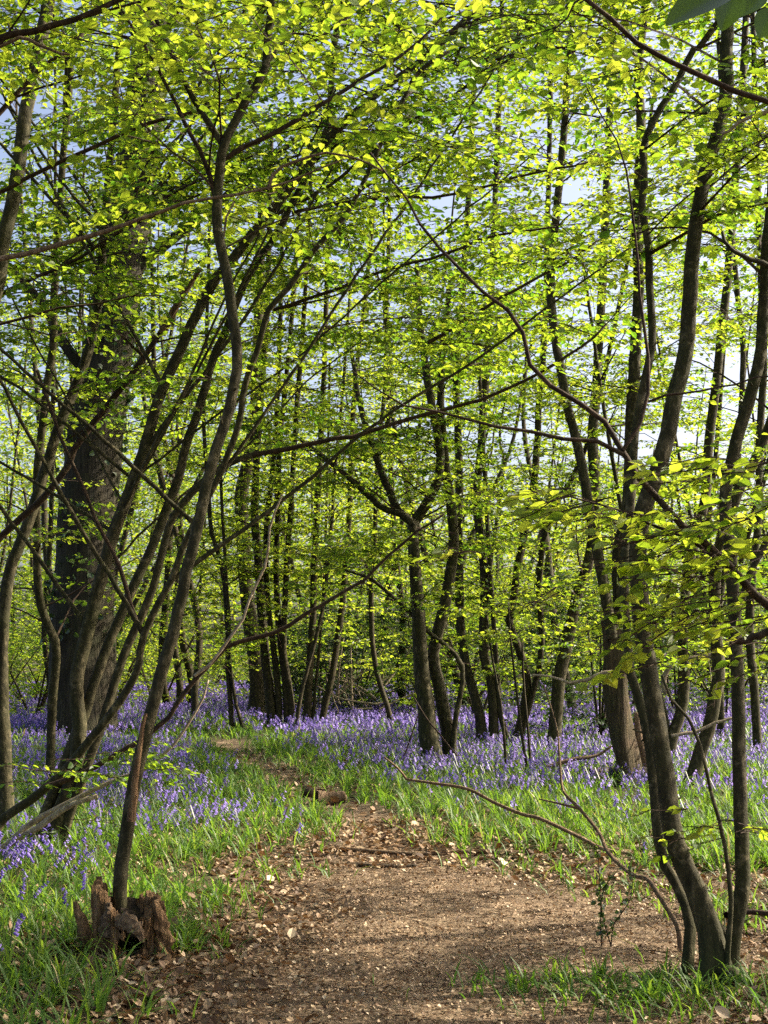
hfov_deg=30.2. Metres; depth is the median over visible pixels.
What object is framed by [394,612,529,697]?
leafy bush
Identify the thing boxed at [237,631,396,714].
holly bush
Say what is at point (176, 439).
background tree
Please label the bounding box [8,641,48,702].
leafy bush
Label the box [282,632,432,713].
brushwood heap
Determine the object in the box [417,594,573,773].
sapling
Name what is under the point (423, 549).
background tree
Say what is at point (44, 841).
bluebell
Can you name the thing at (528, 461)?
background tree
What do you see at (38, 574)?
slender tree
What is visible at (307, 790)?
short log
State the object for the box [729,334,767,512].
background tree
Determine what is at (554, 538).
background tree
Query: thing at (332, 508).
tree
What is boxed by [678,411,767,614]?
background tree
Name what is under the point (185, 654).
leafy shrub
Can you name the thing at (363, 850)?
fallen stick
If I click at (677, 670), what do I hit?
leafy bush
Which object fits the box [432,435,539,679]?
background tree
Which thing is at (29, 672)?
leafy bush
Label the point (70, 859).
bluebell
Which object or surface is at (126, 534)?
background tree
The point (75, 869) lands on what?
bluebell
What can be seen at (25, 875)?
bluebell
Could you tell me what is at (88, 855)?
bluebell
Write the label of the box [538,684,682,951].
bent branch
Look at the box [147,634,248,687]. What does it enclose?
leafy bush
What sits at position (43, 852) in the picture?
bluebell
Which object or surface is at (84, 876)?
bluebell
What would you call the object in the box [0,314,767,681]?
distant woodland
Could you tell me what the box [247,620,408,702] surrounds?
leafy bush
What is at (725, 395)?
background tree
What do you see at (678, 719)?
crooked tree
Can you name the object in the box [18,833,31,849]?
bluebell
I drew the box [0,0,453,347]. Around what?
leaning tree
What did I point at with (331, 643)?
holly bush
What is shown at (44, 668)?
leafy bush
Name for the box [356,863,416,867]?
fallen stick
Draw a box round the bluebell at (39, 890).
[30,881,49,909]
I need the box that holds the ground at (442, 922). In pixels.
[0,654,767,1023]
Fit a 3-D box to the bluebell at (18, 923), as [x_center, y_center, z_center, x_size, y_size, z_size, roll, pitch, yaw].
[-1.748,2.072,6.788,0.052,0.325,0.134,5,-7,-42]
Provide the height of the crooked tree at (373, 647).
10.927 m
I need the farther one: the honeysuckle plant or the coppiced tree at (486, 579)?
the coppiced tree at (486, 579)
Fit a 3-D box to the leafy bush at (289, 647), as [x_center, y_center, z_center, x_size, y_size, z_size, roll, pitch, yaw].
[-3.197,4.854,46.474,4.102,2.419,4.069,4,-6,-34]
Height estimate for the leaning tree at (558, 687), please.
12.934 m
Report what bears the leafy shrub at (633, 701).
on the ground at (442, 922)
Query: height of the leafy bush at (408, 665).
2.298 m
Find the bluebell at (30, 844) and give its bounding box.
[23,840,33,877]
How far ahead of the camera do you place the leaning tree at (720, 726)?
24.31 m
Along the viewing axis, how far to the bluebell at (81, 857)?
9.41 m
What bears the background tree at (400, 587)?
on the ground at (442, 922)
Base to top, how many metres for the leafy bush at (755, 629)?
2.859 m
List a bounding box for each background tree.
[0,0,444,703]
[0,64,250,657]
[0,108,125,651]
[0,327,135,652]
[17,55,293,710]
[24,223,303,628]
[26,395,186,611]
[30,147,304,722]
[35,123,268,611]
[116,211,237,665]
[134,266,273,666]
[205,409,331,643]
[211,378,427,677]
[269,146,607,714]
[307,194,530,712]
[313,294,534,672]
[318,341,478,680]
[322,116,517,685]
[349,341,570,699]
[400,240,659,719]
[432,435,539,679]
[472,309,615,668]
[472,391,623,677]
[523,375,692,686]
[542,446,689,667]
[587,30,767,695]
[600,366,745,679]
[617,187,767,678]
[631,0,767,615]
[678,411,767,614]
[706,304,767,648]
[710,253,767,637]
[720,262,767,454]
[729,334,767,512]
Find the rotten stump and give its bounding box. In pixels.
[73,876,175,962]
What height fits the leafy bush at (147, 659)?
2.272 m
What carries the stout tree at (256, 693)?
on the ground at (442, 922)
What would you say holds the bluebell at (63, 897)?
on the ground at (442, 922)
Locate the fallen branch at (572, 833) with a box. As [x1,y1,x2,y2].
[384,756,647,855]
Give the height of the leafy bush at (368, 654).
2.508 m
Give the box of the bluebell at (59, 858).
[51,855,62,887]
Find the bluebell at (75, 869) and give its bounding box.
[68,860,79,888]
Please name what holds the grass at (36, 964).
on the ground at (442, 922)
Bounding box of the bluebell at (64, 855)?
[59,846,73,870]
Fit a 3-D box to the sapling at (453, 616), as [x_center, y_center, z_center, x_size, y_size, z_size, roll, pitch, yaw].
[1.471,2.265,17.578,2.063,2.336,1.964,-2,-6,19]
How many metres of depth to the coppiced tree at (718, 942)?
7.51 m
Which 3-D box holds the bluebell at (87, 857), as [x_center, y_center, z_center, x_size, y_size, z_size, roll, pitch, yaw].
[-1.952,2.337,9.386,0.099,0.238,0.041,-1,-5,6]
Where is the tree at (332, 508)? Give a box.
[224,176,445,731]
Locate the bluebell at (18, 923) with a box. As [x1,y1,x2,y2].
[9,913,25,956]
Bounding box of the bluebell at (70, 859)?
[60,849,80,897]
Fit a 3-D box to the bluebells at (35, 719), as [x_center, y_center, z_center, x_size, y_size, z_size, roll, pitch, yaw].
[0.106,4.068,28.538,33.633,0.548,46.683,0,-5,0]
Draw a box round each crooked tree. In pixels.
[253,162,478,727]
[448,1,767,764]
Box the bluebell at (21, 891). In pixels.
[17,884,25,913]
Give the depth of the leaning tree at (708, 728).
16.63 m
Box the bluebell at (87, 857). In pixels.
[80,848,95,878]
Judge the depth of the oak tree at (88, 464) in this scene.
24.76 m
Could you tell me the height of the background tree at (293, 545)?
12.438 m
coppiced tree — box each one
[0,0,767,852]
[134,118,394,727]
[156,102,464,727]
[318,0,592,747]
[354,0,767,985]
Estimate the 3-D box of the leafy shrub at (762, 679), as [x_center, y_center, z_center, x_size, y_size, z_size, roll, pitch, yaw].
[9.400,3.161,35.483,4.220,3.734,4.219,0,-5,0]
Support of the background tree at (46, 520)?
on the ground at (442, 922)
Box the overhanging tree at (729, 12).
[291,0,767,862]
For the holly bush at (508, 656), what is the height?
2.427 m
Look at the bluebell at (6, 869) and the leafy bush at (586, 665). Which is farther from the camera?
the leafy bush at (586, 665)
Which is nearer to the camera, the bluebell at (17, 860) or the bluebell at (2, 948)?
the bluebell at (2, 948)
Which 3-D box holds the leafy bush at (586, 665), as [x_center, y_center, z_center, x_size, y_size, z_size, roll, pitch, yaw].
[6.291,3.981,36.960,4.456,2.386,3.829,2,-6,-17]
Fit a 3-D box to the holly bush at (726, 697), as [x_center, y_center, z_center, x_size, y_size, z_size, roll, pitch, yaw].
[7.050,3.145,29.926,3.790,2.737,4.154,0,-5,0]
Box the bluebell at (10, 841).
[2,834,20,867]
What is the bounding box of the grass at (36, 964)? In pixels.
[0,686,767,1023]
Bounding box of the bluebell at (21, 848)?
[8,842,27,878]
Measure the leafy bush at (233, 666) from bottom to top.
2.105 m
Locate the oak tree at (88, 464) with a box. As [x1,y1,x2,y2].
[0,0,380,740]
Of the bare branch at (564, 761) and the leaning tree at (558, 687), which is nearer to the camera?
the bare branch at (564, 761)
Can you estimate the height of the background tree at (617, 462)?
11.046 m
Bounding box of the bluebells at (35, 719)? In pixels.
[0,678,767,872]
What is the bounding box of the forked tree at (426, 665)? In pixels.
[192,229,581,767]
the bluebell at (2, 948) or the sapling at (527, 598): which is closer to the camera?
the bluebell at (2, 948)
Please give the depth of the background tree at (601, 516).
50.53 m
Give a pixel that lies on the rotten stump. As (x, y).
(143, 917)
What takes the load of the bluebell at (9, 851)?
on the ground at (442, 922)
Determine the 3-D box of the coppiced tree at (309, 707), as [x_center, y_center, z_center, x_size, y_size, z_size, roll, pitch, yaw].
[-1.378,-1.796,28.289,6.572,12.435,4.901,0,-5,0]
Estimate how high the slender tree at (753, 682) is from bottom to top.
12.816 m
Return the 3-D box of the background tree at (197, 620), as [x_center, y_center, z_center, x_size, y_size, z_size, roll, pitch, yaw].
[-4.644,-2.400,30.382,4.635,14.030,6.358,4,-7,-40]
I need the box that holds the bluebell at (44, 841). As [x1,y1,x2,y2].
[43,840,56,872]
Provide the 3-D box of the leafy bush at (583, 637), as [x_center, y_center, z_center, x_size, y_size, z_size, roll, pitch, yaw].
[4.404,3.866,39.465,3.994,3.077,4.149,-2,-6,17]
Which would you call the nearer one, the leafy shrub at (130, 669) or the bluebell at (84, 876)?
the bluebell at (84, 876)
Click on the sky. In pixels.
(570, 193)
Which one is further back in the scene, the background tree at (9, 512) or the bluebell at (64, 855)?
the background tree at (9, 512)
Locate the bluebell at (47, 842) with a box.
[41,835,54,878]
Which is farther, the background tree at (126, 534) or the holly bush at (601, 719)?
the background tree at (126, 534)
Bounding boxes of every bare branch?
[536,745,610,772]
[723,909,767,917]
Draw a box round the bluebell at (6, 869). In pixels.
[0,862,13,881]
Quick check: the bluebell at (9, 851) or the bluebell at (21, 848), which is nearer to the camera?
the bluebell at (9, 851)
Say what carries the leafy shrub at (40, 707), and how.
on the ground at (442, 922)
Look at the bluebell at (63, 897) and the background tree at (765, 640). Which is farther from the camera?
the background tree at (765, 640)
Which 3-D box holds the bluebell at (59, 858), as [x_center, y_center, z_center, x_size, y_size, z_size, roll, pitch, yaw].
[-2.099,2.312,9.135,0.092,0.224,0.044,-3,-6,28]
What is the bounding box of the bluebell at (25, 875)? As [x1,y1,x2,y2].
[22,869,27,891]
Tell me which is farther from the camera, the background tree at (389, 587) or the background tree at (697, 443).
the background tree at (697, 443)
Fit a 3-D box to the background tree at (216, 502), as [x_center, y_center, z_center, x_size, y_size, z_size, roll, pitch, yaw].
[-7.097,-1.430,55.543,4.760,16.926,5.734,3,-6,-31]
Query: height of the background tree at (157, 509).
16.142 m
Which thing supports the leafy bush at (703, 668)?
on the ground at (442, 922)
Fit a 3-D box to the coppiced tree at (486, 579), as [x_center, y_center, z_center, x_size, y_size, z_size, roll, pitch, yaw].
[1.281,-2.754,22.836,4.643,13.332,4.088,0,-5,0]
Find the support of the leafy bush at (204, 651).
on the ground at (442, 922)
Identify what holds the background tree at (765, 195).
on the ground at (442, 922)
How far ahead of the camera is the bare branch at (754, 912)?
8.01 m
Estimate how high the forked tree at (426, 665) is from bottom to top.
7.604 m
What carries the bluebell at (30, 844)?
on the ground at (442, 922)
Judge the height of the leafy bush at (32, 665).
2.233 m
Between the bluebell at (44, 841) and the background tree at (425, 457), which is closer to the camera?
the bluebell at (44, 841)
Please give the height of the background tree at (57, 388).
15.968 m
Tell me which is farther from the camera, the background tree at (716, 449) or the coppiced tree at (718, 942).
the background tree at (716, 449)
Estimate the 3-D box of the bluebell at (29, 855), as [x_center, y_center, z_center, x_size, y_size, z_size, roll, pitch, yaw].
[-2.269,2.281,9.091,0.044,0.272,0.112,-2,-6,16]
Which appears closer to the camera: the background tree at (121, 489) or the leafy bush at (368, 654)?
the leafy bush at (368, 654)
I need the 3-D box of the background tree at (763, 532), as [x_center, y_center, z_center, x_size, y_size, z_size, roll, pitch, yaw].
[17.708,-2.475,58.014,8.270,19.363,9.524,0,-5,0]
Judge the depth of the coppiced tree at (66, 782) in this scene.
11.56 m
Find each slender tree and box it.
[0,0,195,780]
[413,0,709,745]
[644,12,767,753]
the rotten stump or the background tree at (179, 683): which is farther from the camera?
the background tree at (179, 683)
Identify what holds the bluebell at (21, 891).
on the ground at (442, 922)
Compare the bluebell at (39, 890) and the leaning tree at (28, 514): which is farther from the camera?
the leaning tree at (28, 514)
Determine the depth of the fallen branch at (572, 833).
11.03 m
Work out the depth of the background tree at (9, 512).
43.43 m
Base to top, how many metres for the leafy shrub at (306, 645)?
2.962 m
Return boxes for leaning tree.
[0,0,328,829]
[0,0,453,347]
[0,0,553,953]
[454,5,698,749]
[568,72,767,786]
[614,13,767,740]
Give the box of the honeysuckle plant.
[591,851,634,946]
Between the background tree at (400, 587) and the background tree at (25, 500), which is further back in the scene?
the background tree at (25, 500)
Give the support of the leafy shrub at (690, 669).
on the ground at (442, 922)
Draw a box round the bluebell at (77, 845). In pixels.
[67,837,85,871]
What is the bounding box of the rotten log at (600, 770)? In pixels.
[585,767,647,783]
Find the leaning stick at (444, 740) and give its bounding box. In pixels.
[402,694,467,765]
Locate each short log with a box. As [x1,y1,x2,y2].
[302,785,316,797]
[315,790,346,805]
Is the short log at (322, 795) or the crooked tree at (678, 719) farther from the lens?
the crooked tree at (678, 719)
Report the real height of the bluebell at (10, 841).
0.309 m
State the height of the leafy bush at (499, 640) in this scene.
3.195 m
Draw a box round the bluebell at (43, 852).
[30,837,46,873]
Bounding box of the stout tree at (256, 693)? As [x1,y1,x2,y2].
[128,178,342,717]
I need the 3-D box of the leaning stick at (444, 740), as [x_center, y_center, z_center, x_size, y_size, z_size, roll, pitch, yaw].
[0.704,2.870,18.412,0.945,1.022,0.027,0,-5,0]
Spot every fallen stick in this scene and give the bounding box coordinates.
[340,846,532,855]
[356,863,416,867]
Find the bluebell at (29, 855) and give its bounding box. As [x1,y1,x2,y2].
[23,848,34,874]
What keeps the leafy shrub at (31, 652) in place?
on the ground at (442, 922)
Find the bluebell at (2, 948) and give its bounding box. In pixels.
[0,940,6,969]
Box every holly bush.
[237,599,465,714]
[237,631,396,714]
[384,616,551,714]
[501,567,707,738]
[639,599,767,724]
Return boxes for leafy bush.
[8,623,44,683]
[8,630,130,701]
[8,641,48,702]
[17,613,147,690]
[116,611,225,698]
[119,634,168,681]
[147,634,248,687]
[186,634,325,700]
[223,624,333,687]
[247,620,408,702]
[321,620,412,690]
[369,632,479,680]
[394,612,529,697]
[439,605,549,681]
[472,602,602,696]
[539,625,701,697]
[541,642,639,688]
[635,639,725,691]
[659,637,765,682]
[694,613,767,692]
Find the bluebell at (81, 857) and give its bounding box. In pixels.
[76,848,86,874]
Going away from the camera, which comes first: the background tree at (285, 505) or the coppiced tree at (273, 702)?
the coppiced tree at (273, 702)
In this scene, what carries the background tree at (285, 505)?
on the ground at (442, 922)
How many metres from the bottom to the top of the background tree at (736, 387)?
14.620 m
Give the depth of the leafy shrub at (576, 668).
34.98 m
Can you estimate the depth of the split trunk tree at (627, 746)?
16.67 m
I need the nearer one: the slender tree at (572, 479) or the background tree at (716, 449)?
the slender tree at (572, 479)
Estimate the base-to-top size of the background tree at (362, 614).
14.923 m
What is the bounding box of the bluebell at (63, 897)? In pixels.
[61,888,67,912]
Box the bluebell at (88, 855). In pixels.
[83,850,98,870]
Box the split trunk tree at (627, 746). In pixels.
[441,0,767,786]
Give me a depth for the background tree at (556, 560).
48.70 m
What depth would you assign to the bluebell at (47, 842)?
9.55 m
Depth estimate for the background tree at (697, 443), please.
59.33 m
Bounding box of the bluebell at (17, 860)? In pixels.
[11,849,24,871]
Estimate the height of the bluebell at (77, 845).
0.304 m
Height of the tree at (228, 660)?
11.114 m
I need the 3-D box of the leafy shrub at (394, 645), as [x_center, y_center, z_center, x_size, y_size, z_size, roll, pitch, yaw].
[1.035,3.007,31.265,4.186,3.257,4.009,0,-5,0]
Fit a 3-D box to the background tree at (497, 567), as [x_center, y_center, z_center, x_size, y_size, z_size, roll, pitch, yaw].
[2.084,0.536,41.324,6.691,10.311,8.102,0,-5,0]
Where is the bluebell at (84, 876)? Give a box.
[80,867,87,915]
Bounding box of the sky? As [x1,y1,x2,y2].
[0,0,767,653]
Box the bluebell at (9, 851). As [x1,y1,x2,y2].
[6,847,22,880]
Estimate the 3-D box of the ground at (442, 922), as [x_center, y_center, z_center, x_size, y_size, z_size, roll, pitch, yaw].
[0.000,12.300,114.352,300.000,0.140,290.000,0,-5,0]
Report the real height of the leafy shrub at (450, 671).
2.988 m
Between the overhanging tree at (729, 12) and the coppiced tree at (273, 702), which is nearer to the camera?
the overhanging tree at (729, 12)
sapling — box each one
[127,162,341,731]
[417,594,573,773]
[425,600,589,769]
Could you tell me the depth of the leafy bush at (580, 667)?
46.13 m
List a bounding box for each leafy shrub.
[0,570,135,715]
[8,621,47,710]
[28,587,178,710]
[114,576,242,701]
[231,596,386,702]
[280,593,430,704]
[338,573,520,710]
[382,585,563,716]
[476,611,602,705]
[538,540,724,710]
[582,524,767,711]
[676,566,767,704]
[708,562,767,698]
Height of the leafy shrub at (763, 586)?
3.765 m
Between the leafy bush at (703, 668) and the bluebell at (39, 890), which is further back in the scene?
the leafy bush at (703, 668)
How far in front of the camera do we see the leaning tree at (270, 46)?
7.90 m
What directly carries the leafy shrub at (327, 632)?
on the ground at (442, 922)

